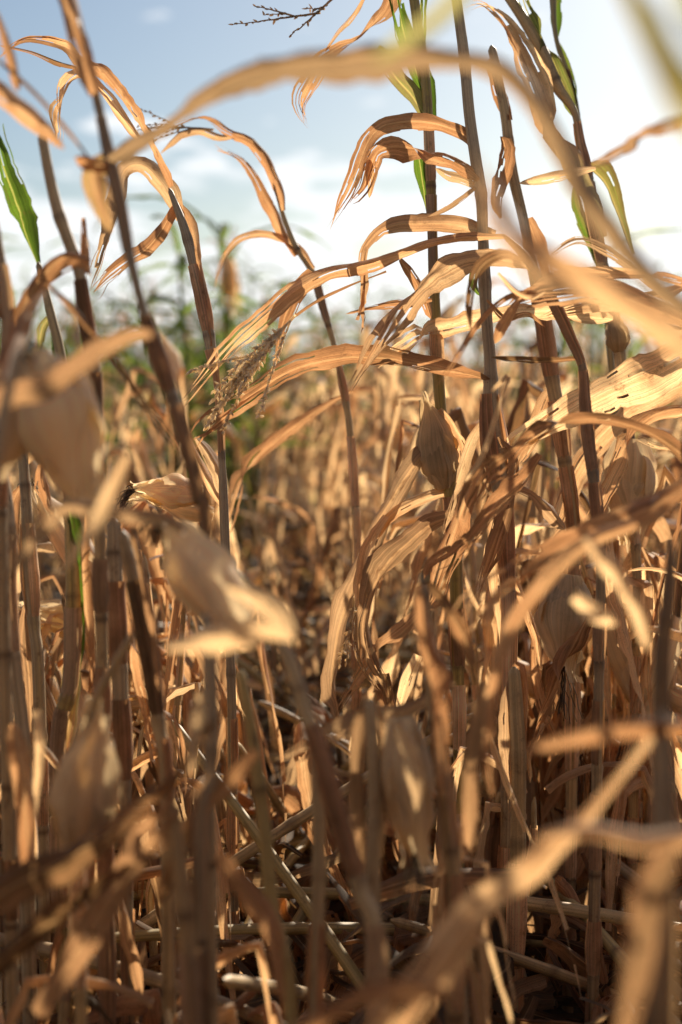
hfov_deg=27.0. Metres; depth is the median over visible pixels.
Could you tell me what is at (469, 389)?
corn plant
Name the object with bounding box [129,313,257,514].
corn plant
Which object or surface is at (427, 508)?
corn plant
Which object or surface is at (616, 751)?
corn plant
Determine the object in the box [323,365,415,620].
corn plant
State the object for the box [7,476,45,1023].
corn plant
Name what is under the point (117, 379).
corn plant
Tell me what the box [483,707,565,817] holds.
corn plant
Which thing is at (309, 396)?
corn plant
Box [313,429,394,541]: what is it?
corn plant
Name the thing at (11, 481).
corn plant
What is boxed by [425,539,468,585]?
corn plant
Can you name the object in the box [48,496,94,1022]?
corn plant
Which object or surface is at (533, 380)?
corn plant
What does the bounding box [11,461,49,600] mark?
corn plant
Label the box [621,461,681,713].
corn plant
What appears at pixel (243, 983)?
fallen stalk
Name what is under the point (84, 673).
corn plant
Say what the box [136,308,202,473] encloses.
corn plant
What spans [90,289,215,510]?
corn plant
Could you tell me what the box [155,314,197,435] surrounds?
corn plant
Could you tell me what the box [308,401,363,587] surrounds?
corn plant
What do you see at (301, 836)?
fallen stalk
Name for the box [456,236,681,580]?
corn plant
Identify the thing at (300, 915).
fallen stalk
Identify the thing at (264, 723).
fallen stalk
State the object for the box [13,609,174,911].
corn plant
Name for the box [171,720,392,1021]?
fallen stalk
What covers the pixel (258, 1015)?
fallen stalk
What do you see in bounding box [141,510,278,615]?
corn plant
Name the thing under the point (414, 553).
corn plant
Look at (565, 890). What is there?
fallen stalk
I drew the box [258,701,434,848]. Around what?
fallen stalk
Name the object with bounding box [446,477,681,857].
corn plant
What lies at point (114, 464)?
corn plant
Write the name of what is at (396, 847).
corn plant
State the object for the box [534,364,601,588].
corn plant
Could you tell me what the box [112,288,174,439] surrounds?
corn plant
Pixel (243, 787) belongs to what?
fallen stalk
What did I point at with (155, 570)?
corn plant
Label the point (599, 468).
corn plant
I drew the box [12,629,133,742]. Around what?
corn plant
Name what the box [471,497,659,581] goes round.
corn plant
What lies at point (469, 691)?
corn plant
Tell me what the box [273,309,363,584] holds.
corn plant
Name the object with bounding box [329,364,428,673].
corn plant
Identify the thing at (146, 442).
corn plant
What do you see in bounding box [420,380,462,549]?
corn plant
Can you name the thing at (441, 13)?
leaf
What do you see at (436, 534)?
corn plant
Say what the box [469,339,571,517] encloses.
corn plant
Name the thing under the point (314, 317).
corn plant
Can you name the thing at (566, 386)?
corn plant
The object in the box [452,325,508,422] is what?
corn plant
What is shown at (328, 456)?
corn plant
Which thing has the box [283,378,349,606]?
corn plant
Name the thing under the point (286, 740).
fallen stalk
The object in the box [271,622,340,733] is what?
fallen stalk
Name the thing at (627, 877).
fallen stalk
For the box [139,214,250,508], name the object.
corn plant
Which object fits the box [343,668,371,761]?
fallen stalk
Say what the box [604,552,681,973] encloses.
corn plant
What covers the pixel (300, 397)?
corn plant
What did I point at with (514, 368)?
corn plant
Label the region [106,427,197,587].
corn plant
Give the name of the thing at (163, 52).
sky
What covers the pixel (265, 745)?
corn plant
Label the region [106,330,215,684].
corn plant
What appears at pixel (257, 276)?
corn plant
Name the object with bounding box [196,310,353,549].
corn plant
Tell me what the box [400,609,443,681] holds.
corn plant
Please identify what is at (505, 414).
corn plant
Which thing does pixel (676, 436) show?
corn plant
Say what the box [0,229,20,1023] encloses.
corn plant
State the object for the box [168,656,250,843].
corn plant
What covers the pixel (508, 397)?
corn plant
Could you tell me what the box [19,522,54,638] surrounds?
corn plant
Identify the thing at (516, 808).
corn plant
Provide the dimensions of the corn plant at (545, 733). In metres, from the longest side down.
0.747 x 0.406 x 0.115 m
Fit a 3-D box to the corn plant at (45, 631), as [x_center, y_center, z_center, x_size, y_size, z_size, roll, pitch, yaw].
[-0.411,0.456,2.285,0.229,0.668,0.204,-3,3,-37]
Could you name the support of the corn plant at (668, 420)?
on the ground
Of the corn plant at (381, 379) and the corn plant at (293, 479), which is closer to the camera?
the corn plant at (293, 479)
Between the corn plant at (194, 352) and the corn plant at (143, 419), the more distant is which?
the corn plant at (194, 352)
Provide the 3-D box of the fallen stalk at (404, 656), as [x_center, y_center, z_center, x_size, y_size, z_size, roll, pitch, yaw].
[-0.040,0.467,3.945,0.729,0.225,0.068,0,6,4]
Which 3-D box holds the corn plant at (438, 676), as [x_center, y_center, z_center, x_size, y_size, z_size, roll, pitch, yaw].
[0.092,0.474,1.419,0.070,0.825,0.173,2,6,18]
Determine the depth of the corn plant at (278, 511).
6.52 m
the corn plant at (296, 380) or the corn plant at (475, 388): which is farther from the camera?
the corn plant at (296, 380)
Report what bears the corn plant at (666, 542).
on the ground
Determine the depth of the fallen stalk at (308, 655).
3.78 m
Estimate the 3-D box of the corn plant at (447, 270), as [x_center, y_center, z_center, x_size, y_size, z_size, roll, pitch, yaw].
[0.085,0.037,2.007,0.643,1.573,0.349,0,6,0]
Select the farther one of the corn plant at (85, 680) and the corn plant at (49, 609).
the corn plant at (85, 680)
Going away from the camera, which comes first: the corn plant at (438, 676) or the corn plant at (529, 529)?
the corn plant at (438, 676)
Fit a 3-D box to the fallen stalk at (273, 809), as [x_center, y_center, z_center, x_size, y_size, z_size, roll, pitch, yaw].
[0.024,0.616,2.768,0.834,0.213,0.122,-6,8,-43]
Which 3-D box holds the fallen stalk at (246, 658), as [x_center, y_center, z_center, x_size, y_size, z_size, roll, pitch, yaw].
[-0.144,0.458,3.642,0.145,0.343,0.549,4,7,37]
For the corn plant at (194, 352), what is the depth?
6.52 m
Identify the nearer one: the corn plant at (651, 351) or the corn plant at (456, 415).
the corn plant at (456, 415)
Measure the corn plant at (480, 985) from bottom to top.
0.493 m
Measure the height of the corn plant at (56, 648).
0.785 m
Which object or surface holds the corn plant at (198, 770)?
on the ground
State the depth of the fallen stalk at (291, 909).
2.46 m
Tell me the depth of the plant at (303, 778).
2.33 m
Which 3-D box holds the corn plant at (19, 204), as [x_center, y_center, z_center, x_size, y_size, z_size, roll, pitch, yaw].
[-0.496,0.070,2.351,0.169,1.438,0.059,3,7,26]
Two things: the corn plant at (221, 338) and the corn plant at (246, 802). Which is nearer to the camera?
the corn plant at (246, 802)
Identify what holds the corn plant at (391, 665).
on the ground
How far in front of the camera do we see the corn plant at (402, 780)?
1.41 m
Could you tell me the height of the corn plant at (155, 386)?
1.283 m
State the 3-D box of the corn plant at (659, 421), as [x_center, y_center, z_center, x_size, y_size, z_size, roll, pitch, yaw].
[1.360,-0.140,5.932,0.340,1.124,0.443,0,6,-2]
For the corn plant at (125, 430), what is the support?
on the ground
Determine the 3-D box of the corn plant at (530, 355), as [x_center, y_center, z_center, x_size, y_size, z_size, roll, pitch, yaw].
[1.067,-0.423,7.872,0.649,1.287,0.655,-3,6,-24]
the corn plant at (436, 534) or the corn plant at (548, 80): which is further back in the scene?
the corn plant at (436, 534)
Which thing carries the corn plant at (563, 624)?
on the ground
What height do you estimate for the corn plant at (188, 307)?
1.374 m
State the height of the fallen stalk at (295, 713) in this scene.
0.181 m
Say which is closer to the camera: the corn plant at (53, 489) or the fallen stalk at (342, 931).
the fallen stalk at (342, 931)
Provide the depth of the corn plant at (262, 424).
7.37 m
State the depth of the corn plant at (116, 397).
4.90 m
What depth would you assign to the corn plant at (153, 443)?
5.05 m
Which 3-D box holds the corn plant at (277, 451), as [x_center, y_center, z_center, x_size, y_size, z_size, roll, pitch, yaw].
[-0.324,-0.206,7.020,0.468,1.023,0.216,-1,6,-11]
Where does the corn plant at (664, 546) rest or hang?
on the ground
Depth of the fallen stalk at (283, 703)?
3.77 m
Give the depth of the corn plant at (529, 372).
6.94 m
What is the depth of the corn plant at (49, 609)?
2.37 m
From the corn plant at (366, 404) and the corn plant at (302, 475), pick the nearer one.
the corn plant at (302, 475)
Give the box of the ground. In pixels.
[12,366,678,1023]
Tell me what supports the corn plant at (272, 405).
on the ground
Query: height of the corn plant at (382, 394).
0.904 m
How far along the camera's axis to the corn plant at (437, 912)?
1.56 m
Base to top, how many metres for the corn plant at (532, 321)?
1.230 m
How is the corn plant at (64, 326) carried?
on the ground
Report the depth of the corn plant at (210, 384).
7.71 m
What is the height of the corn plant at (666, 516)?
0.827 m
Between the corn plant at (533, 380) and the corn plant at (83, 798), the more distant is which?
the corn plant at (533, 380)
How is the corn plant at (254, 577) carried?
on the ground
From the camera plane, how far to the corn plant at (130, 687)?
2.51 m
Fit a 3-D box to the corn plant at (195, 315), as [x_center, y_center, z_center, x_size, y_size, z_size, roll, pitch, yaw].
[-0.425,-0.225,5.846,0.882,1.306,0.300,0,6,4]
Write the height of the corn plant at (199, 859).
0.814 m
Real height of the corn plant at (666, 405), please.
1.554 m
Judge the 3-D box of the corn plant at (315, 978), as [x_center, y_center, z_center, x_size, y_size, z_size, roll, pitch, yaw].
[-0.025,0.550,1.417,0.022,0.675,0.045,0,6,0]
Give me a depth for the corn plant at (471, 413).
7.62 m
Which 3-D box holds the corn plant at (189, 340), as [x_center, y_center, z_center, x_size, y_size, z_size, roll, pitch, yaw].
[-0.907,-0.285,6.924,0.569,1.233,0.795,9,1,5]
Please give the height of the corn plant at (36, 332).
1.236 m
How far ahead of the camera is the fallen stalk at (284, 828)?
2.12 m
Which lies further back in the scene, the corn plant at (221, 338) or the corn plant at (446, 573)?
the corn plant at (221, 338)
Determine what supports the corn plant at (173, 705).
on the ground
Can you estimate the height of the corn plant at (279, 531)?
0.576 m
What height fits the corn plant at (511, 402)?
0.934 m
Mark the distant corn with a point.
(599, 360)
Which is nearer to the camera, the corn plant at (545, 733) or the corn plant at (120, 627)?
the corn plant at (120, 627)
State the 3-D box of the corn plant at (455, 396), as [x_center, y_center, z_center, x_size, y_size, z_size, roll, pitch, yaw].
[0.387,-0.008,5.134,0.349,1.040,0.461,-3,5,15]
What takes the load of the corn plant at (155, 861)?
on the ground
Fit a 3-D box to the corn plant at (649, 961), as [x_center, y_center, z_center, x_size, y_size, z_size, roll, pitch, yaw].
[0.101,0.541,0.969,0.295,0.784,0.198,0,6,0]
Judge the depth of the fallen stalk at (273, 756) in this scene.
3.27 m
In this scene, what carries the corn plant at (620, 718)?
on the ground
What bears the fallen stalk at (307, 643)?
on the ground
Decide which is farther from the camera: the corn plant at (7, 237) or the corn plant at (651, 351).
the corn plant at (651, 351)
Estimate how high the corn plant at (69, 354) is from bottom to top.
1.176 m
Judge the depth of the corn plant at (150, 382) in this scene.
5.73 m
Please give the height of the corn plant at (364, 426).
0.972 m
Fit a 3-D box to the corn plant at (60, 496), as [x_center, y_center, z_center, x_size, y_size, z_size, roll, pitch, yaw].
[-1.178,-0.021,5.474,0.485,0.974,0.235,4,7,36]
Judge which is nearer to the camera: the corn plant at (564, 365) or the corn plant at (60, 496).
the corn plant at (60, 496)
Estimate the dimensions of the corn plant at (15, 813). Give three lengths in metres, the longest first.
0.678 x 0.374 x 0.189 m
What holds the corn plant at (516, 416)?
on the ground
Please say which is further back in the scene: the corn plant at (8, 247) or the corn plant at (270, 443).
the corn plant at (8, 247)
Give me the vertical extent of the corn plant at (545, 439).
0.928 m
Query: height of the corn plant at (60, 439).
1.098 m
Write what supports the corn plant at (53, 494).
on the ground
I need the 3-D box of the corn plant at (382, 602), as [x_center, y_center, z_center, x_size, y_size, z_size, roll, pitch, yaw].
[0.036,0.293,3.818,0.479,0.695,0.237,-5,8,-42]
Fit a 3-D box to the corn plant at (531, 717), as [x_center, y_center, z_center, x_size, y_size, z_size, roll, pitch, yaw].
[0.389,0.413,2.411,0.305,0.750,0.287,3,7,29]
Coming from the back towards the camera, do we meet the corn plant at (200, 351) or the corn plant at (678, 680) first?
the corn plant at (200, 351)
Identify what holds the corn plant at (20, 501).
on the ground
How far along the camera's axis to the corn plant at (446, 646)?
3.41 m
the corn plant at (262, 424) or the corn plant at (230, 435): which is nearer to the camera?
the corn plant at (230, 435)
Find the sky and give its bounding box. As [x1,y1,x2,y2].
[0,0,681,365]
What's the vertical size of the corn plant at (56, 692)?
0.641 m
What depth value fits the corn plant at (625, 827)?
2.31 m
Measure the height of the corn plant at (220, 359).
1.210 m
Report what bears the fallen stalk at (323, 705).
on the ground
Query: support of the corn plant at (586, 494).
on the ground
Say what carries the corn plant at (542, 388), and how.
on the ground
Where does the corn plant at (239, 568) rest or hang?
on the ground
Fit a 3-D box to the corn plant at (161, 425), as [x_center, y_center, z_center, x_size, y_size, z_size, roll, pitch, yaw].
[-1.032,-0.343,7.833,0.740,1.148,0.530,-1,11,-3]
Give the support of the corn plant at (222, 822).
on the ground
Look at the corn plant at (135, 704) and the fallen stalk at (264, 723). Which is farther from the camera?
the fallen stalk at (264, 723)
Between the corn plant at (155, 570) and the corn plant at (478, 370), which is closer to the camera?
the corn plant at (155, 570)
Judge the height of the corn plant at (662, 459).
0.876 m
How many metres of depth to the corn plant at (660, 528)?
2.37 m
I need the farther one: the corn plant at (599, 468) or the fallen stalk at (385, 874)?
the corn plant at (599, 468)
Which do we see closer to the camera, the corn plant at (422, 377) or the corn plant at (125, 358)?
the corn plant at (125, 358)
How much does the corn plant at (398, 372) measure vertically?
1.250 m
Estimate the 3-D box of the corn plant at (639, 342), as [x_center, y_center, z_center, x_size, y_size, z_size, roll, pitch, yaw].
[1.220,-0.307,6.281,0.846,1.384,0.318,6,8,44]
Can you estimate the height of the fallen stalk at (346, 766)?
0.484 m
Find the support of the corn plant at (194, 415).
on the ground
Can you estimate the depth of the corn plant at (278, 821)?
2.60 m
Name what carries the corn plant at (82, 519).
on the ground
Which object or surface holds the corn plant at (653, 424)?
on the ground
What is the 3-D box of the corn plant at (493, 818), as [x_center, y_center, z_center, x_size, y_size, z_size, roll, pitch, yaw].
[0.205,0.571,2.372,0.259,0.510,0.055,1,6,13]
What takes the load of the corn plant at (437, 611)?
on the ground
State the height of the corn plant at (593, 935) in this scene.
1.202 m
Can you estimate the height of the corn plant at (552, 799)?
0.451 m
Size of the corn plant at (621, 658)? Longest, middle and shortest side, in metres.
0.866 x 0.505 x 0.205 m
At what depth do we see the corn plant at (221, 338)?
7.75 m
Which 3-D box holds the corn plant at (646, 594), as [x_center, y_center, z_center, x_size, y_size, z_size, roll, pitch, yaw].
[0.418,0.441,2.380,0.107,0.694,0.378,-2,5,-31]
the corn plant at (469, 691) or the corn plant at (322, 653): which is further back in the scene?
the corn plant at (322, 653)
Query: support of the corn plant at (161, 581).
on the ground
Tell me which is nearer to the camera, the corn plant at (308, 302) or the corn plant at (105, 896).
the corn plant at (105, 896)
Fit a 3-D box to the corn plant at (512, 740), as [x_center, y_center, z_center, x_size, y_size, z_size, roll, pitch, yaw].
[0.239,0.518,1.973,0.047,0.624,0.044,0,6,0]
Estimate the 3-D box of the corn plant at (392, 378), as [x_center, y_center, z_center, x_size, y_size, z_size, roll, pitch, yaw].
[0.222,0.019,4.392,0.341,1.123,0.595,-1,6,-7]
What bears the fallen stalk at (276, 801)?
on the ground
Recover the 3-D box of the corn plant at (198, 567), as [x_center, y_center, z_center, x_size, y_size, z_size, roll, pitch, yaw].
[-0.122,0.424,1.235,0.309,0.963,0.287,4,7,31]
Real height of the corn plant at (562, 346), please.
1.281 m
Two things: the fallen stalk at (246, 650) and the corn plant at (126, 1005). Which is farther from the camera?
the fallen stalk at (246, 650)
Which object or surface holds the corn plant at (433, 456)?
on the ground
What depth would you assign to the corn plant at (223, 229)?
5.89 m
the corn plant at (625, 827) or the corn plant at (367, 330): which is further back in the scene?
the corn plant at (367, 330)
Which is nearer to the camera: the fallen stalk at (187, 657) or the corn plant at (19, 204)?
the corn plant at (19, 204)
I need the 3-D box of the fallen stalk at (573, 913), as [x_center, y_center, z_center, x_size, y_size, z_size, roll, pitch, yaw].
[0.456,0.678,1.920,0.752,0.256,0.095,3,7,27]
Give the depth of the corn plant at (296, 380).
6.14 m
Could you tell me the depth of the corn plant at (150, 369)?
5.01 m
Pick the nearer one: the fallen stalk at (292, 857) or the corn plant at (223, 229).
the fallen stalk at (292, 857)
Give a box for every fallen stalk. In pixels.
[0,932,285,1023]
[95,922,558,1023]
[116,713,471,977]
[133,886,429,976]
[145,863,311,915]
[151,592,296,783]
[156,623,270,709]
[158,616,390,687]
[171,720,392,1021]
[179,736,293,749]
[191,618,343,672]
[199,748,257,871]
[218,649,295,747]
[221,975,402,1020]
[237,571,346,683]
[238,742,311,886]
[239,667,589,860]
[239,697,445,1023]
[239,736,482,807]
[239,746,482,856]
[240,819,345,962]
[247,772,480,822]
[251,641,451,698]
[253,614,361,710]
[256,613,448,713]
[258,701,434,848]
[259,817,481,914]
[260,624,447,728]
[265,647,417,719]
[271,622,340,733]
[274,572,411,747]
[289,711,341,747]
[289,812,525,853]
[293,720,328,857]
[318,701,326,726]
[336,768,436,862]
[338,635,416,710]
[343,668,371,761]
[389,917,638,1023]
[423,577,681,655]
[468,875,681,1023]
[490,896,681,1023]
[530,818,681,922]
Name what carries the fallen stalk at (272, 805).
on the ground
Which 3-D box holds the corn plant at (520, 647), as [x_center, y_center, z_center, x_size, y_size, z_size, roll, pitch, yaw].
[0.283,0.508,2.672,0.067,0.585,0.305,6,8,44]
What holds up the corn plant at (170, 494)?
on the ground
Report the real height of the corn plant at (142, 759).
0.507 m
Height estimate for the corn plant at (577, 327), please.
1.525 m
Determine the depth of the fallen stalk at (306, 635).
3.72 m
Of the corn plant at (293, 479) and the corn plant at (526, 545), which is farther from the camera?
the corn plant at (293, 479)
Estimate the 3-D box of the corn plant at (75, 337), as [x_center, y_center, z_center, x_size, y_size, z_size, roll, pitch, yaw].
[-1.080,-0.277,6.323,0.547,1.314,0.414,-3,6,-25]
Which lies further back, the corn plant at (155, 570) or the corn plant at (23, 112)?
the corn plant at (155, 570)
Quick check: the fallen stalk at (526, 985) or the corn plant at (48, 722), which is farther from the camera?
the corn plant at (48, 722)
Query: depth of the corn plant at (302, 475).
5.63 m
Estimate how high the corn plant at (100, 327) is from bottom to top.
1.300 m
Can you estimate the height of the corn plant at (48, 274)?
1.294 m
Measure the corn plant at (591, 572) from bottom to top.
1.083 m
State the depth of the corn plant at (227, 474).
7.27 m
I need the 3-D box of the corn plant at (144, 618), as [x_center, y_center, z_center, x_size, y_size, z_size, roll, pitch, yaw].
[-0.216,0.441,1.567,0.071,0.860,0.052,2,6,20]
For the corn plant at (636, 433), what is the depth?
6.46 m
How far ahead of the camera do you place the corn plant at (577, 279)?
0.81 m
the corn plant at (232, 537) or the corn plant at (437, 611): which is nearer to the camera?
the corn plant at (437, 611)
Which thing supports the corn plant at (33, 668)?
on the ground
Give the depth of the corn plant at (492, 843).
2.35 m
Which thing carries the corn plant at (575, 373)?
on the ground
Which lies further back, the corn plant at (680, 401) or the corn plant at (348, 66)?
the corn plant at (680, 401)
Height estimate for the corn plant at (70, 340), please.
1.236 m
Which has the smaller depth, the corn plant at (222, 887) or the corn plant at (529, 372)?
the corn plant at (222, 887)
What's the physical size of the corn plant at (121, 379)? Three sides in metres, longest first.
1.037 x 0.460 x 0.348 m
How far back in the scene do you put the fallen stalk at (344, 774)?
2.66 m
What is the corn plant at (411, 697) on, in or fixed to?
on the ground
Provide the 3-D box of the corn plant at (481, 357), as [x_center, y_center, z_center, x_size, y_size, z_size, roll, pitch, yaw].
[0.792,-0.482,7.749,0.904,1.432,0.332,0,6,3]
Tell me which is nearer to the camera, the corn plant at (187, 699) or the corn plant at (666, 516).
the corn plant at (187, 699)
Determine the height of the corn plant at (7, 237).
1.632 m
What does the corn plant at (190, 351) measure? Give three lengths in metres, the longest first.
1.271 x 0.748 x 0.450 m
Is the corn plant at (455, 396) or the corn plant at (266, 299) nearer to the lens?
the corn plant at (455, 396)
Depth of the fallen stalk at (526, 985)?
1.95 m
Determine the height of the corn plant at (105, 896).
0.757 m
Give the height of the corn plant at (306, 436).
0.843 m
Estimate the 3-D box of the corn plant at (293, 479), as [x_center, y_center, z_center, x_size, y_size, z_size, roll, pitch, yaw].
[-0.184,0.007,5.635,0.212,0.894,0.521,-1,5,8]
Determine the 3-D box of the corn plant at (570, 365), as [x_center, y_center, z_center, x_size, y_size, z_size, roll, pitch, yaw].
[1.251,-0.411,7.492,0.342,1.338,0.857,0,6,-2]
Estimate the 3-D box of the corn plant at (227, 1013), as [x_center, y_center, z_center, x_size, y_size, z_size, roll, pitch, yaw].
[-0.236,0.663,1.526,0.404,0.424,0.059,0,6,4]
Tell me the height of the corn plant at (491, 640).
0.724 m
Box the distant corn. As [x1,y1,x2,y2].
[0,216,681,537]
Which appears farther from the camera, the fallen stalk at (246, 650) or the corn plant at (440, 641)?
the fallen stalk at (246, 650)
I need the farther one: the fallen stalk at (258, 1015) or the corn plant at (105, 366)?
the corn plant at (105, 366)
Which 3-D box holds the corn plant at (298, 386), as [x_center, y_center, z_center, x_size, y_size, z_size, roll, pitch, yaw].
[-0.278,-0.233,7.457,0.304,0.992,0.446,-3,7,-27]
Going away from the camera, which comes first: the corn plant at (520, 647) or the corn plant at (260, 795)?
the corn plant at (260, 795)
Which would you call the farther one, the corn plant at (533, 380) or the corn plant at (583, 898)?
the corn plant at (533, 380)
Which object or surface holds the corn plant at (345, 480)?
on the ground
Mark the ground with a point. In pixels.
(268, 768)
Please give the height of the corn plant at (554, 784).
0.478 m
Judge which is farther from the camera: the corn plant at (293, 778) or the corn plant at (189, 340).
the corn plant at (189, 340)
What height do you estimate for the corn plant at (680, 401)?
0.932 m
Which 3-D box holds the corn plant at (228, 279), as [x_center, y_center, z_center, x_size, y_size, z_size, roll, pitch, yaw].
[-0.526,-0.324,5.302,0.920,1.623,0.520,-3,7,-29]
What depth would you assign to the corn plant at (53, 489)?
7.73 m
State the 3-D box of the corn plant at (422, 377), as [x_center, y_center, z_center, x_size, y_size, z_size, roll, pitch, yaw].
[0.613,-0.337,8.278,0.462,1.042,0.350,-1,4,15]
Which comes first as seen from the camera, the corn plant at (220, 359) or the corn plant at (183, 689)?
the corn plant at (183, 689)
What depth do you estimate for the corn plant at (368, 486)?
4.79 m
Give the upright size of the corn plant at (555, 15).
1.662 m
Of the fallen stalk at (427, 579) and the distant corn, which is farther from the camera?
the distant corn
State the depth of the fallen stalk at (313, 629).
4.22 m
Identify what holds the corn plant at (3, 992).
on the ground
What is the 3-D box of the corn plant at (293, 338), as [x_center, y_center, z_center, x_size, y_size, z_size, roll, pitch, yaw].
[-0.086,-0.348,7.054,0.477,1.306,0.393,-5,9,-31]
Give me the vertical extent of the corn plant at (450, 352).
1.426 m
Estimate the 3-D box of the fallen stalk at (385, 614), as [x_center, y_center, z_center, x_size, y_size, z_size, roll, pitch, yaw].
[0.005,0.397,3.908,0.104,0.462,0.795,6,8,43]
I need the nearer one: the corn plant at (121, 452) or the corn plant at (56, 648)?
the corn plant at (56, 648)
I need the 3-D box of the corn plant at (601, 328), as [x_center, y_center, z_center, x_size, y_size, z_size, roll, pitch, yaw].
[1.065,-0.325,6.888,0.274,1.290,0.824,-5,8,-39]
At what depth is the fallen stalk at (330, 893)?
2.20 m
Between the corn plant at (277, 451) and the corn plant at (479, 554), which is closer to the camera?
the corn plant at (479, 554)
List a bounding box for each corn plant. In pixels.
[0,0,681,1023]
[0,16,91,1023]
[0,36,239,975]
[0,125,74,606]
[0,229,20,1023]
[0,245,28,334]
[0,291,106,506]
[0,453,389,1023]
[0,692,285,1023]
[0,702,48,986]
[0,732,161,1023]
[0,775,22,1021]
[2,235,20,307]
[3,940,277,1023]
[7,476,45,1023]
[9,473,20,522]
[10,470,64,598]
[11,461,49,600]
[12,452,54,1014]
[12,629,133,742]
[13,136,180,1023]
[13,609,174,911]
[15,467,46,555]
[17,478,189,877]
[17,510,238,812]
[18,501,224,790]
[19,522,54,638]
[21,574,63,704]
[22,595,112,731]
[30,326,50,340]
[32,316,106,517]
[32,641,157,783]
[35,316,134,591]
[37,472,58,572]
[43,339,139,498]
[44,642,63,814]
[45,646,289,856]
[46,632,134,1023]
[47,482,56,493]
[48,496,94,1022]
[48,577,191,880]
[49,682,200,1014]
[50,504,226,697]
[62,320,119,407]
[63,312,174,464]
[67,331,168,506]
[68,335,137,518]
[75,449,146,668]
[79,515,84,525]
[80,669,141,910]
[81,596,277,763]
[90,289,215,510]
[91,771,238,1020]
[93,271,233,503]
[94,305,137,506]
[95,275,267,595]
[97,749,174,1023]
[99,321,179,507]
[100,302,260,470]
[101,366,124,483]
[104,328,196,459]
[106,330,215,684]
[106,384,178,573]
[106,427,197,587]
[106,437,151,558]
[106,521,194,1023]
[108,577,150,691]
[110,345,195,462]
[111,407,166,645]
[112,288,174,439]
[115,328,223,465]
[115,850,178,1013]
[117,527,176,1023]
[119,195,337,541]
[127,374,217,540]
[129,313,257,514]
[131,310,324,593]
[131,496,241,668]
[132,597,241,842]
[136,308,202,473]
[137,108,362,728]
[138,405,207,503]
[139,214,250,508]
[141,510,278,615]
[147,298,345,565]
[148,321,254,455]
[149,397,236,462]
[154,451,237,707]
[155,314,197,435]
[155,319,282,466]
[155,656,192,814]
[156,325,238,497]
[161,275,272,468]
[161,314,297,470]
[167,302,275,491]
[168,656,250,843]
[174,217,295,534]
[178,329,269,460]
[178,740,202,806]
[181,6,612,925]
[189,342,247,447]
[190,612,219,1023]
[193,258,338,543]
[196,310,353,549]
[206,283,312,572]
[212,494,363,735]
[218,308,355,541]
[218,707,273,820]
[218,818,243,950]
[219,612,286,841]
[228,0,465,867]
[230,366,318,554]
[232,275,340,577]
[236,669,297,1023]
[255,376,325,546]
[258,283,411,524]
[260,400,314,610]
[260,510,348,656]
[264,411,341,610]
[268,309,359,571]
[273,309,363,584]
[273,681,455,1023]
[277,513,378,704]
[278,373,347,552]
[280,309,373,536]
[281,695,347,904]
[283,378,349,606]
[285,494,414,735]
[286,410,329,516]
[292,315,379,494]
[297,710,681,1023]
[303,376,390,603]
[304,442,367,604]
[305,756,326,1023]
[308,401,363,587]
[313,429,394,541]
[314,320,423,537]
[320,385,521,893]
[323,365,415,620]
[325,617,426,924]
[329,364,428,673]
[333,385,390,612]
[336,337,427,526]
[337,397,400,635]
[340,295,476,665]
[340,400,447,680]
[349,626,534,869]
[355,295,447,569]
[363,366,472,488]
[371,407,530,914]
[372,335,464,615]
[375,391,404,545]
[385,505,446,660]
[392,734,581,1009]
[397,711,536,957]
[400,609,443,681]
[403,667,417,722]
[408,290,541,494]
[408,367,479,573]
[414,372,471,409]
[415,581,487,1023]
[416,377,478,428]
[417,479,500,719]
[418,823,514,1023]
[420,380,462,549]
[422,449,526,572]
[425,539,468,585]
[429,517,543,811]
[434,376,471,423]
[436,234,606,1023]
[437,487,479,581]
[440,291,477,417]
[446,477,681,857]
[447,379,641,831]
[450,507,484,777]
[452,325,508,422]
[452,640,474,778]
[453,746,678,976]
[454,366,522,525]
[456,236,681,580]
[457,0,681,358]
[458,320,542,518]
[458,380,571,544]
[465,0,657,911]
[466,919,511,1023]
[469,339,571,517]
[471,408,530,547]
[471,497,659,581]
[475,523,681,888]
[477,274,560,503]
[477,581,583,959]
[478,625,528,836]
[479,373,521,516]
[480,548,618,828]
[480,632,530,867]
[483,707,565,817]
[484,371,602,572]
[488,45,595,1012]
[494,554,624,911]
[498,387,512,423]
[498,661,531,1013]
[500,461,681,972]
[502,335,548,520]
[507,320,604,505]
[513,322,604,508]
[514,428,580,543]
[515,320,656,516]
[515,350,560,578]
[517,229,681,570]
[517,298,590,475]
[520,534,555,783]
[525,760,641,872]
[526,465,681,881]
[530,577,653,934]
[531,563,676,938]
[532,383,590,573]
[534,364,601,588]
[544,440,679,672]
[547,361,576,490]
[549,0,618,889]
[549,448,678,620]
[550,366,623,573]
[553,323,593,386]
[558,430,680,565]
[572,284,680,408]
[580,516,681,910]
[581,488,677,562]
[583,353,627,585]
[601,740,647,884]
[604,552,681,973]
[617,712,681,818]
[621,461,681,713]
[628,325,681,442]
[628,354,655,453]
[637,340,668,551]
[637,608,681,866]
[638,346,680,575]
[643,268,681,453]
[645,445,681,618]
[647,419,681,543]
[657,397,679,487]
[659,397,681,452]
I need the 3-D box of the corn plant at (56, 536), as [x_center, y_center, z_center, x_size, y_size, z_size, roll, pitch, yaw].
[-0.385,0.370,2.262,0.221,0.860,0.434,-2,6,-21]

